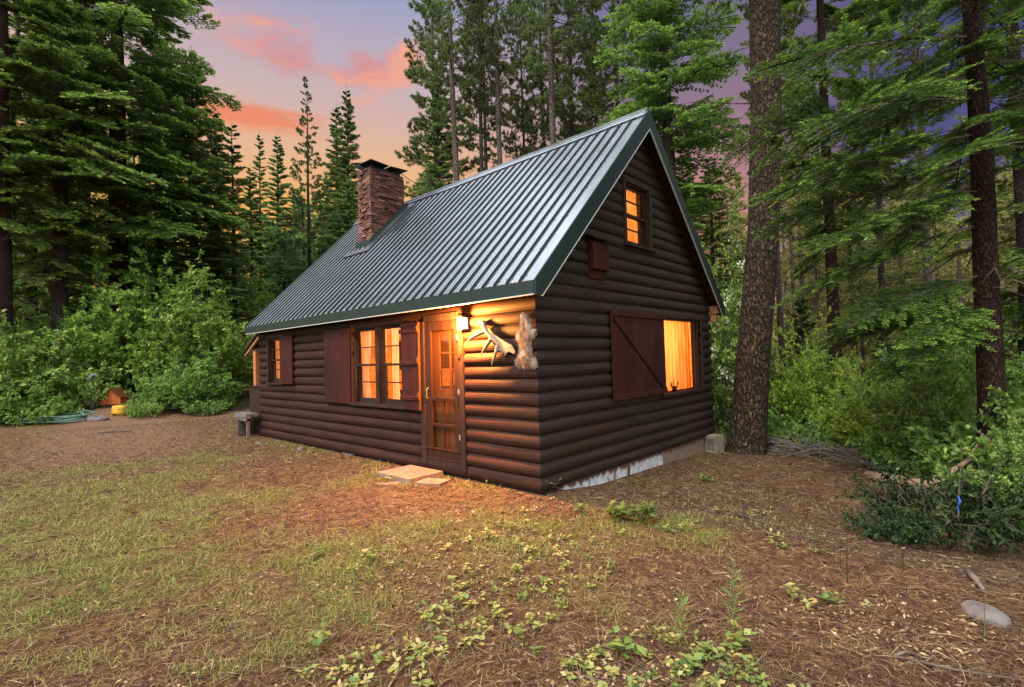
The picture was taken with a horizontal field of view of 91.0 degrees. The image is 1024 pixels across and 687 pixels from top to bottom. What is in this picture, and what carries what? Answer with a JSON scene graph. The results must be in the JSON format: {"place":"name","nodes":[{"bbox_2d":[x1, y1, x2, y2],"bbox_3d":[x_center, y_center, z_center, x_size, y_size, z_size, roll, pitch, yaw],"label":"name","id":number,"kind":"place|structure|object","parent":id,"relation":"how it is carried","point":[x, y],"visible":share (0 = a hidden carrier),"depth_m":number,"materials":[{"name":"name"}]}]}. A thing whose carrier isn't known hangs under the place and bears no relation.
{"place":"outdoors","nodes":[
{"label":"outdoors","id":0,"kind":"place"},
{"bbox_2d":[0,320,1023,686],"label":"ground","id":1,"kind":"structure","parent":0,"point":[94,448],"depth_m":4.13,"materials":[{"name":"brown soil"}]},
{"bbox_2d":[0,30,49,251],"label":"fir tree","id":2,"kind":"object","parent":1,"relation":"on","point":[18,179],"visible":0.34,"depth_m":19.13,"materials":[{"name":"green plant"}]},
{"bbox_2d":[0,376,71,425],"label":"leafy shrub","id":3,"kind":"object","parent":1,"relation":"on","point":[35,397],"visible":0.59,"depth_m":15.76,"materials":[{"name":"green plant"}]},
{"bbox_2d":[0,329,79,404],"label":"leafy shrub","id":4,"kind":"object","parent":1,"relation":"on","point":[30,341],"visible":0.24,"depth_m":16.26,"materials":[{"name":"green plant"}]},
{"bbox_2d":[13,288,71,361],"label":"leafy shrub","id":5,"kind":"object","parent":1,"relation":"on","point":[27,322],"visible":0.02,"depth_m":20.45,"materials":[{"name":"green plant"}]},
{"bbox_2d":[0,409,95,423],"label":"garden hose","id":6,"kind":"object","parent":1,"relation":"on","point":[66,418],"visible":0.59,"depth_m":15.65,"materials":[{"name":"green rubber"}]},
{"bbox_2d":[0,0,108,345],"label":"fir tree","id":7,"kind":"object","parent":1,"relation":"on","point":[44,199],"visible":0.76,"depth_m":19.01,"materials":[{"name":"green plant"}]},
{"bbox_2d":[8,2,102,329],"bbox_3d":[-23.109,-9.123,24.281,5.726,25.171,6.076,-2,-2,22],"label":"fir tree","id":8,"kind":"object","parent":1,"relation":"on","point":[34,296],"visible":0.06,"depth_m":24.04,"materials":[{"name":"green plant"}]},
{"bbox_2d":[0,309,121,415],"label":"leafy shrub","id":9,"kind":"object","parent":1,"relation":"on","point":[20,360],"visible":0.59,"depth_m":16.85,"materials":[{"name":"green plant"}]},
{"bbox_2d":[42,340,93,383],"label":"leafy shrub","id":10,"kind":"object","parent":1,"relation":"on","point":[86,363],"visible":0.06,"depth_m":18.62,"materials":[{"name":"green plant"}]},
{"bbox_2d":[13,279,125,386],"bbox_3d":[-19.091,0.073,21.622,4.282,5.664,4.703,-2,-2,-4],"label":"leafy shrub","id":11,"kind":"object","parent":1,"relation":"on","point":[44,301],"visible":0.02,"depth_m":21.17,"materials":[{"name":"green plant"}]},
{"bbox_2d":[0,0,141,367],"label":"fir tree","id":12,"kind":"object","parent":1,"relation":"on","point":[61,268],"visible":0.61,"depth_m":20.37,"materials":[{"name":"green plant"}]},
{"bbox_2d":[20,1,147,327],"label":"fir tree","id":13,"kind":"object","parent":1,"relation":"on","point":[76,295],"visible":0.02,"depth_m":26.95,"materials":[{"name":"green plant"}]},
{"bbox_2d":[25,244,161,394],"bbox_3d":[-16.693,-0.714,20.588,4.900,7.091,4.768,-1,-2,-28],"label":"leafy shrub","id":14,"kind":"object","parent":1,"relation":"on","point":[97,312],"visible":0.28,"depth_m":19.62,"materials":[{"name":"green plant"}]},
{"bbox_2d":[96,388,131,407],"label":"bird house","id":15,"kind":"structure","parent":1,"relation":"on","point":[116,396],"depth_m":17.29,"materials":[{"name":"orange paint"}]},
{"bbox_2d":[0,374,241,425],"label":"undergrowth","id":16,"kind":"object","parent":1,"relation":"on","point":[141,404],"visible":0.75,"depth_m":17.12,"materials":[{"name":"green plant"}]},
{"bbox_2d":[0,0,256,395],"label":"fir tree","id":17,"kind":"object","parent":1,"relation":"on","point":[131,16],"visible":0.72,"depth_m":23.06,"materials":[{"name":"green plant"}]},
{"bbox_2d":[65,231,228,398],"bbox_3d":[-15.009,-0.945,21.105,5.618,7.506,5.325,-2,-2,-1],"label":"leafy shrub","id":18,"kind":"object","parent":1,"relation":"on","point":[124,299],"visible":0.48,"depth_m":20.11,"materials":[{"name":"green plant"}]},
{"bbox_2d":[91,9,213,318],"bbox_3d":[-19.152,-8.680,27.176,6.076,24.122,5.726,-2,-2,-1],"label":"fir tree","id":19,"kind":"object","parent":1,"relation":"on","point":[154,33],"visible":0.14,"depth_m":26.83,"materials":[{"name":"green plant"}]},
{"bbox_2d":[132,333,203,402],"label":"leafy shrub","id":20,"kind":"object","parent":1,"relation":"on","point":[160,374],"visible":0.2,"depth_m":19.05,"materials":[{"name":"green plant"}]},
{"bbox_2d":[11,97,357,390],"bbox_3d":[-45.236,-15.126,47.748,76.647,39.641,30.346,-2,-2,2],"label":"fir tree","id":21,"kind":"object","parent":1,"relation":"on","point":[270,263],"visible":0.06,"depth_m":38.83,"materials":[{"name":"green plant"}]},
{"bbox_2d":[139,344,233,413],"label":"leafy shrub","id":22,"kind":"object","parent":1,"relation":"on","point":[186,385],"visible":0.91,"depth_m":17.98,"materials":[{"name":"green plant"}]},
{"bbox_2d":[132,46,247,335],"bbox_3d":[-16.161,-5.950,25.230,5.023,18.265,5.231,-3,-2,38],"label":"fir tree","id":23,"kind":"object","parent":1,"relation":"on","point":[193,250],"visible":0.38,"depth_m":24.95,"materials":[{"name":"green plant"}]},
{"bbox_2d":[123,248,261,405],"bbox_3d":[-12.847,-0.470,20.502,4.917,6.454,4.476,-1,-2,-8],"label":"leafy shrub","id":24,"kind":"object","parent":1,"relation":"on","point":[197,335],"visible":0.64,"depth_m":19.71,"materials":[{"name":"green plant"}]},
{"bbox_2d":[171,364,245,403],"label":"leafy shrub","id":25,"kind":"object","parent":1,"relation":"on","point":[238,385],"visible":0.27,"depth_m":19.18,"materials":[{"name":"green plant"}]},
{"bbox_2d":[173,110,257,340],"bbox_3d":[-16.070,-4.877,27.040,4.621,16.204,4.813,-1,-2,-16],"label":"fir tree","id":26,"kind":"object","parent":1,"relation":"on","point":[218,138],"visible":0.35,"depth_m":27.11,"materials":[{"name":"green plant"}]},
{"bbox_2d":[197,279,260,399],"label":"leafy shrub","id":27,"kind":"object","parent":1,"relation":"on","point":[227,307],"visible":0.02,"depth_m":23.21,"materials":[{"name":"green plant"}]},
{"bbox_2d":[200,259,273,397],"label":"leafy shrub","id":28,"kind":"object","parent":1,"relation":"on","point":[244,304],"visible":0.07,"depth_m":27.28,"materials":[{"name":"green plant"}]},
{"bbox_2d":[213,119,267,326],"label":"fir tree","id":29,"kind":"object","parent":1,"relation":"on","point":[239,181],"visible":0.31,"depth_m":30.13,"materials":[{"name":"green plant"}]},
{"bbox_2d":[234,412,257,437],"bbox_3d":[-6.176,1.924,11.747,0.737,0.607,0.327,-3,-2,43],"label":"plank bench","id":30,"kind":"object","parent":1,"relation":"on","point":[244,425],"visible":0.88,"depth_m":11.74,"materials":[{"name":"grey wood"}]},
{"bbox_2d":[227,166,276,384],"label":"fir tree","id":31,"kind":"object","parent":1,"relation":"on","point":[251,204],"visible":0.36,"depth_m":36.12,"materials":[{"name":"green plant"}]},
{"bbox_2d":[245,130,275,301],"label":"fir tree","id":32,"kind":"object","parent":1,"relation":"on","point":[259,167],"visible":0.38,"depth_m":40.33,"materials":[{"name":"green plant"}]},
{"bbox_2d":[249,136,305,313],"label":"fir tree","id":33,"kind":"object","parent":1,"relation":"on","point":[280,191],"visible":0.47,"depth_m":36.06,"materials":[{"name":"green plant"}]},
{"bbox_2d":[277,76,336,280],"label":"pine tree","id":34,"kind":"object","parent":1,"relation":"on","point":[308,235],"visible":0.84,"depth_m":33.09,"materials":[{"name":"green plant"}]},
{"bbox_2d":[307,620,331,650],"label":"weed","id":35,"kind":"object","parent":1,"relation":"on","point":[319,634],"visible":0.92,"depth_m":2.98,"materials":[{"name":"green plant"}]},
{"bbox_2d":[310,100,358,259],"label":"fir tree","id":36,"kind":"object","parent":1,"relation":"on","point":[331,167],"visible":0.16,"depth_m":33.03,"materials":[{"name":"green plant"}]},
{"bbox_2d":[319,87,362,248],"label":"fir tree","id":37,"kind":"object","parent":1,"relation":"on","point":[348,211],"visible":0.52,"depth_m":29.00,"materials":[{"name":"green plant"}]},
{"bbox_2d":[377,465,442,483],"bbox_3d":[-1.458,1.881,7.191,0.770,0.106,0.590,-3,-2,43],"label":"paver step","id":38,"kind":"object","parent":1,"relation":"on","point":[409,474],"visible":0.86,"depth_m":7.08,"materials":[{"name":"beige stone"}]},
{"bbox_2d":[394,0,475,197],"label":"pine tree","id":39,"kind":"object","parent":1,"relation":"on","point":[421,125],"visible":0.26,"depth_m":24.01,"materials":[{"name":"green plant"}]},
{"bbox_2d":[411,58,459,195],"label":"fir tree","id":40,"kind":"object","parent":1,"relation":"on","point":[439,169],"visible":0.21,"depth_m":21.52,"materials":[{"name":"green plant"}]},
{"bbox_2d":[403,0,506,189],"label":"pine tree","id":41,"kind":"object","parent":1,"relation":"on","point":[448,42],"visible":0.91,"depth_m":19.32,"materials":[{"name":"green plant"}]},
{"bbox_2d":[243,107,724,494],"bbox_3d":[-1.296,-0.724,11.169,9.677,6.907,5.937,-3,-2,43],"label":"log cabin","id":42,"kind":"object","parent":1,"relation":"on","point":[366,327],"visible":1,"depth_m":7.88,"materials":[{"name":"black wood"}]},
{"bbox_2d":[265,334,286,384],"bbox_3d":[-5.172,0.404,11.180,1.030,1.180,0.299,-3,-2,43],"label":"window","id":43,"kind":"structure","parent":42,"relation":"in","point":[274,359],"depth_m":11.33,"materials":[{"name":"brown glass"}]},
{"bbox_2d":[349,319,405,409],"bbox_3d":[-2.205,0.389,8.420,1.730,1.480,0.255,-3,-2,43],"label":"window","id":44,"kind":"structure","parent":42,"relation":"in","point":[361,336],"depth_m":8.40,"materials":[{"name":"clear glass"}]},
{"bbox_2d":[424,319,460,462],"bbox_3d":[-0.997,0.671,7.205,0.788,1.986,0.076,-3,-2,43],"label":"storm door","id":45,"kind":"structure","parent":42,"relation":"in","point":[445,454],"depth_m":7.25,"materials":[{"name":"brown wood"}]},
{"bbox_2d":[432,329,455,449],"bbox_3d":[-0.924,0.670,7.290,0.760,1.960,0.053,-3,-2,43],"label":"inner door","id":46,"kind":"structure","parent":42,"relation":"in","point":[439,391],"depth_m":7.36,"materials":[{"name":"brown wood"}]},
{"bbox_2d":[466,320,515,365],"bbox_3d":[-0.249,-0.014,6.461,0.802,0.595,0.147,-3,-2,38],"label":"moose antler","id":47,"kind":"object","parent":42,"relation":"attached to","point":[502,346],"visible":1,"depth_m":6.38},
{"bbox_2d":[514,312,538,369],"bbox_3d":[0.156,-0.028,6.090,0.405,0.718,0.052,-3,-2,43],"label":"animal pelt","id":48,"kind":"object","parent":42,"relation":"attached to","point":[524,337],"visible":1,"depth_m":6.07,"materials":[{"name":"fur"}]},
{"bbox_2d":[585,234,614,279],"bbox_3d":[1.231,-1.205,7.003,0.170,0.605,0.530,-3,-2,43],"label":"bat box","id":49,"kind":"object","parent":42,"relation":"attached to","point":[598,260],"visible":1,"depth_m":6.96,"materials":[{"name":"brown wood"}]},
{"bbox_2d":[620,175,655,252],"bbox_3d":[1.920,-2.030,8.070,0.324,1.077,0.960,-3,-2,43],"label":"window","id":50,"kind":"structure","parent":42,"relation":"in","point":[630,237],"depth_m":8.27,"materials":[{"name":"clear glass"}]},
{"bbox_2d":[661,314,706,397],"bbox_3d":[2.955,0.200,9.105,0.363,1.405,1.860,-3,-2,43],"label":"window","id":51,"kind":"structure","parent":42,"relation":"in","point":[676,332],"depth_m":9.55,"materials":[{"name":"clear glass"}]},
{"bbox_2d":[448,0,520,177],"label":"pine tree","id":52,"kind":"object","parent":1,"relation":"on","point":[479,130],"visible":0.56,"depth_m":20.97,"materials":[{"name":"green plant"}]},
{"bbox_2d":[458,0,512,172],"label":"pine tree","id":53,"kind":"object","parent":1,"relation":"on","point":[486,148],"visible":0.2,"depth_m":23.37,"materials":[{"name":"green plant"}]},
{"bbox_2d":[457,0,544,167],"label":"pine tree","id":54,"kind":"object","parent":1,"relation":"on","point":[495,43],"visible":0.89,"depth_m":19.63,"materials":[{"name":"green plant"}]},
{"bbox_2d":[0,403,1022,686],"bbox_3d":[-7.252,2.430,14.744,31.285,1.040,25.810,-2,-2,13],"label":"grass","id":55,"kind":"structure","parent":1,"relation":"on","point":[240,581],"depth_m":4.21,"materials":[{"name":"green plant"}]},
{"bbox_2d":[0,433,1023,686],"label":"dry leaves","id":56,"kind":"object","parent":1,"relation":"on","point":[518,659],"depth_m":3.31,"materials":[{"name":"brown plant"}]},
{"bbox_2d":[0,426,1023,686],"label":"bark chips","id":57,"kind":"object","parent":1,"relation":"on","point":[488,580],"visible":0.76,"depth_m":3.75,"materials":[{"name":"brown wood"}]},
{"bbox_2d":[501,0,540,158],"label":"pine tree","id":58,"kind":"object","parent":1,"relation":"on","point":[511,138],"visible":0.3,"depth_m":26.02,"materials":[{"name":"green plant"}]},
{"bbox_2d":[508,0,572,156],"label":"pine tree","id":59,"kind":"object","parent":1,"relation":"on","point":[543,124],"visible":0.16,"depth_m":24.83,"materials":[{"name":"green plant"}]},
{"bbox_2d":[499,0,599,149],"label":"pine tree","id":60,"kind":"object","parent":1,"relation":"on","point":[544,25],"visible":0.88,"depth_m":16.66,"materials":[{"name":"green plant"}]},
{"bbox_2d":[525,0,614,152],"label":"pine tree","id":61,"kind":"object","parent":1,"relation":"on","point":[570,127],"visible":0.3,"depth_m":21.66,"materials":[{"name":"green plant"}]},
{"bbox_2d":[279,477,872,686],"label":"ground cover","id":62,"kind":"object","parent":1,"relation":"on","point":[355,679],"visible":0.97,"depth_m":2.89,"materials":[{"name":"green plant"}]},
{"bbox_2d":[557,1,625,136],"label":"pine tree","id":63,"kind":"object","parent":1,"relation":"on","point":[595,120],"visible":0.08,"depth_m":24.98,"materials":[{"name":"green plant"}]},
{"bbox_2d":[566,0,661,130],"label":"pine tree","id":64,"kind":"object","parent":1,"relation":"on","point":[591,106],"visible":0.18,"depth_m":20.00,"materials":[{"name":"green plant"}]},
{"bbox_2d":[605,626,646,658],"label":"weed","id":65,"kind":"object","parent":1,"relation":"on","point":[615,644],"visible":1,"depth_m":2.82,"materials":[{"name":"green plant"}]},
{"bbox_2d":[627,497,658,522],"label":"weed","id":66,"kind":"object","parent":1,"relation":"on","point":[646,511],"visible":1,"depth_m":4.94,"materials":[{"name":"green plant"}]},
{"bbox_2d":[593,0,749,336],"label":"fir tree","id":67,"kind":"object","parent":1,"relation":"on","point":[647,91],"visible":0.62,"depth_m":14.14,"materials":[{"name":"green plant"}]},
{"bbox_2d":[665,587,697,651],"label":"tall weed","id":68,"kind":"object","parent":1,"relation":"on","point":[679,617],"visible":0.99,"depth_m":2.85,"materials":[{"name":"green plant"}]},
{"bbox_2d":[678,652,703,675],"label":"weed","id":69,"kind":"object","parent":1,"relation":"on","point":[693,663],"visible":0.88,"depth_m":2.67,"materials":[{"name":"green plant"}]},
{"bbox_2d":[675,147,735,389],"bbox_3d":[7.615,-2.709,22.222,3.976,13.094,3.818,-2,-2,0],"label":"fir tree","id":70,"kind":"object","parent":1,"relation":"on","point":[685,156],"visible":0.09,"depth_m":21.99,"materials":[{"name":"green plant"}]},
{"bbox_2d":[705,434,723,453],"bbox_3d":[3.902,1.966,9.679,0.286,0.415,0.220,-1,-2,-36],"label":"concrete block","id":71,"kind":"object","parent":1,"relation":"on","point":[714,443],"depth_m":9.60,"materials":[{"name":"grey concrete"}]},
{"bbox_2d":[690,152,745,405],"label":"fir tree","id":72,"kind":"object","parent":1,"relation":"on","point":[711,232],"visible":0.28,"depth_m":18.94,"materials":[{"name":"green plant"}]},
{"bbox_2d":[717,555,750,651],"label":"tall weed","id":73,"kind":"object","parent":1,"relation":"on","point":[733,583],"visible":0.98,"depth_m":2.86,"materials":[{"name":"green plant"}]},
{"bbox_2d":[719,619,758,652],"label":"weed","id":74,"kind":"object","parent":1,"relation":"on","point":[728,634],"visible":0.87,"depth_m":2.83,"materials":[{"name":"green plant"}]},
{"bbox_2d":[706,182,776,429],"bbox_3d":[4.924,-0.743,11.913,2.223,5.921,2.215,-2,-2,12],"label":"leafy shrub","id":75,"kind":"object","parent":1,"relation":"on","point":[721,373],"visible":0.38,"depth_m":11.64,"materials":[{"name":"green plant"}]},
{"bbox_2d":[663,0,864,454],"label":"pine tree","id":76,"kind":"object","parent":1,"relation":"on","point":[747,429],"visible":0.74,"depth_m":9.52,"materials":[{"name":"green plant"}]},
{"bbox_2d":[727,345,816,424],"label":"leafy shrub","id":77,"kind":"object","parent":1,"relation":"on","point":[774,357],"visible":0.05,"depth_m":12.94,"materials":[{"name":"green plant"}]},
{"bbox_2d":[728,0,818,397],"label":"pine tree","id":78,"kind":"object","parent":1,"relation":"on","point":[780,319],"visible":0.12,"depth_m":18.99,"materials":[{"name":"plant"}]},
{"bbox_2d":[774,280,828,400],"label":"young fir","id":79,"kind":"object","parent":1,"relation":"on","point":[800,306],"visible":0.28,"depth_m":17.41,"materials":[{"name":"green plant"}]},
{"bbox_2d":[772,30,840,389],"bbox_3d":[15.642,-6.180,27.147,3.468,22.626,3.327,-2,-2,3],"label":"pine tree","id":80,"kind":"object","parent":1,"relation":"on","point":[798,255],"visible":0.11,"depth_m":27.07,"materials":[{"name":"green plant"}]},
{"bbox_2d":[768,305,861,428],"bbox_3d":[7.242,1.095,12.611,2.643,4.061,2.556,-2,-2,19],"label":"leafy shrub","id":81,"kind":"object","parent":1,"relation":"on","point":[790,388],"visible":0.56,"depth_m":12.27,"materials":[{"name":"green plant"}]},
{"bbox_2d":[743,0,908,401],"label":"fir tree","id":82,"kind":"object","parent":1,"relation":"on","point":[824,9],"visible":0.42,"depth_m":14.55,"materials":[{"name":"green plant"}]},
{"bbox_2d":[760,426,910,469],"bbox_3d":[5.638,1.929,9.552,2.314,1.033,4.016,-1,-2,-32],"label":"brush pile","id":83,"kind":"object","parent":1,"relation":"on","point":[834,454],"visible":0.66,"depth_m":9.10,"materials":[{"name":"grey wood"}]},
{"bbox_2d":[820,349,891,422],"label":"leafy shrub","id":84,"kind":"object","parent":1,"relation":"on","point":[828,357],"visible":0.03,"depth_m":12.18,"materials":[{"name":"green plant"}]},
{"bbox_2d":[704,157,1017,394],"bbox_3d":[38.899,-8.064,38.329,56.829,27.204,31.399,-2,-2,-1],"label":"wood","id":85,"kind":"object","parent":1,"relation":"on","point":[820,296],"visible":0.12,"depth_m":29.51,"materials":[{"name":"green plant"}]},
{"bbox_2d":[712,379,1023,507],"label":"undergrowth","id":86,"kind":"object","parent":1,"relation":"on","point":[934,452],"visible":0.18,"depth_m":7.50,"materials":[{"name":"green plant"}]},
{"bbox_2d":[715,0,1023,450],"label":"fir tree","id":87,"kind":"object","parent":1,"relation":"on","point":[983,327],"visible":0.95,"depth_m":6.40,"materials":[{"name":"green plant"}]},
{"bbox_2d":[809,359,929,453],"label":"leafy shrub","id":88,"kind":"object","parent":1,"relation":"on","point":[853,429],"visible":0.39,"depth_m":9.62,"materials":[{"name":"green plant"}]},
{"bbox_2d":[858,332,903,393],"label":"young fir","id":89,"kind":"object","parent":1,"relation":"on","point":[872,355],"visible":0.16,"depth_m":13.98,"materials":[{"name":"green plant"}]},
{"bbox_2d":[818,326,945,440],"bbox_3d":[7.862,1.263,10.193,2.643,3.290,2.615,0,-2,-36],"label":"leafy shrub","id":90,"kind":"object","parent":1,"relation":"on","point":[923,376],"visible":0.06,"depth_m":9.95,"materials":[{"name":"green plant"}]},
{"bbox_2d":[820,6,946,386],"bbox_3d":[16.078,-6.619,22.086,4.209,23.675,4.307,-1,-2,-7],"label":"pine tree","id":91,"kind":"object","parent":1,"relation":"on","point":[882,282],"visible":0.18,"depth_m":21.98,"materials":[{"name":"green plant"}]},
{"bbox_2d":[839,483,952,546],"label":"shrub","id":92,"kind":"object","parent":1,"relation":"on","point":[877,531],"visible":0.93,"depth_m":4.65,"materials":[{"name":"green plant"}]},
{"bbox_2d":[865,0,968,366],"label":"pine tree","id":93,"kind":"object","parent":1,"relation":"on","point":[917,50],"visible":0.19,"depth_m":17.05,"materials":[{"name":"green plant"}]},
{"bbox_2d":[834,447,1023,556],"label":"shrub","id":94,"kind":"object","parent":1,"relation":"on","point":[946,507],"visible":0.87,"depth_m":4.79,"materials":[{"name":"green plant"}]},
{"bbox_2d":[859,350,1008,463],"bbox_3d":[6.622,1.129,7.858,1.982,2.315,1.961,-3,-2,30],"label":"leafy shrub","id":95,"kind":"object","parent":1,"relation":"on","point":[933,419],"visible":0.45,"depth_m":7.71,"materials":[{"name":"green plant"}]},
{"bbox_2d":[875,310,1022,434],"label":"leafy shrub","id":96,"kind":"object","parent":1,"relation":"on","point":[954,366],"visible":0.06,"depth_m":9.18,"materials":[{"name":"green plant"}]},
{"bbox_2d":[897,655,1020,679],"bbox_3d":[2.303,1.685,2.607,0.500,0.025,0.014,-2,-2,25],"label":"stick","id":97,"kind":"object","parent":1,"relation":"on","point":[936,665],"visible":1,"depth_m":2.62,"materials":[{"name":"brown wood"}]},
{"bbox_2d":[900,0,1023,407],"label":"fir tree","id":98,"kind":"object","parent":1,"relation":"on","point":[1017,258],"visible":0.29,"depth_m":11.62,"materials":[{"name":"green plant"}]},
{"bbox_2d":[911,264,1023,409],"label":"leafy shrub","id":99,"kind":"object","parent":1,"relation":"on","point":[1008,310],"visible":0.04,"depth_m":11.87,"materials":[{"name":"green plant"}]},
{"bbox_2d":[929,336,1023,435],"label":"leafy shrub","id":100,"kind":"object","parent":1,"relation":"on","point":[1014,377],"visible":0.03,"depth_m":8.60,"materials":[{"name":"green plant"}]},
{"bbox_2d":[934,462,1023,542],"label":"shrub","id":101,"kind":"object","parent":1,"relation":"on","point":[1016,498],"visible":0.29,"depth_m":4.84,"materials":[{"name":"green plant"}]},
{"bbox_2d":[942,384,1023,477],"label":"leafy shrub","id":102,"kind":"object","parent":1,"relation":"on","point":[1009,416],"visible":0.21,"depth_m":6.20,"materials":[{"name":"green plant"}]},
{"bbox_2d":[960,600,1010,627],"bbox_3d":[2.973,1.699,3.161,0.223,0.091,0.350,-2,-2,26],"label":"rock","id":103,"kind":"object","parent":1,"relation":"on","point":[994,615],"visible":0.83,"depth_m":3.11,"materials":[{"name":"grey stone"}]},
{"bbox_2d":[955,421,1023,526],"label":"leafy shrub","id":104,"kind":"object","parent":1,"relation":"on","point":[1014,471],"visible":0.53,"depth_m":4.94,"materials":[{"name":"green plant"}]},
{"bbox_2d":[8,0,1023,317],"label":"sky","id":105,"kind":"structure","parent":0,"point":[261,52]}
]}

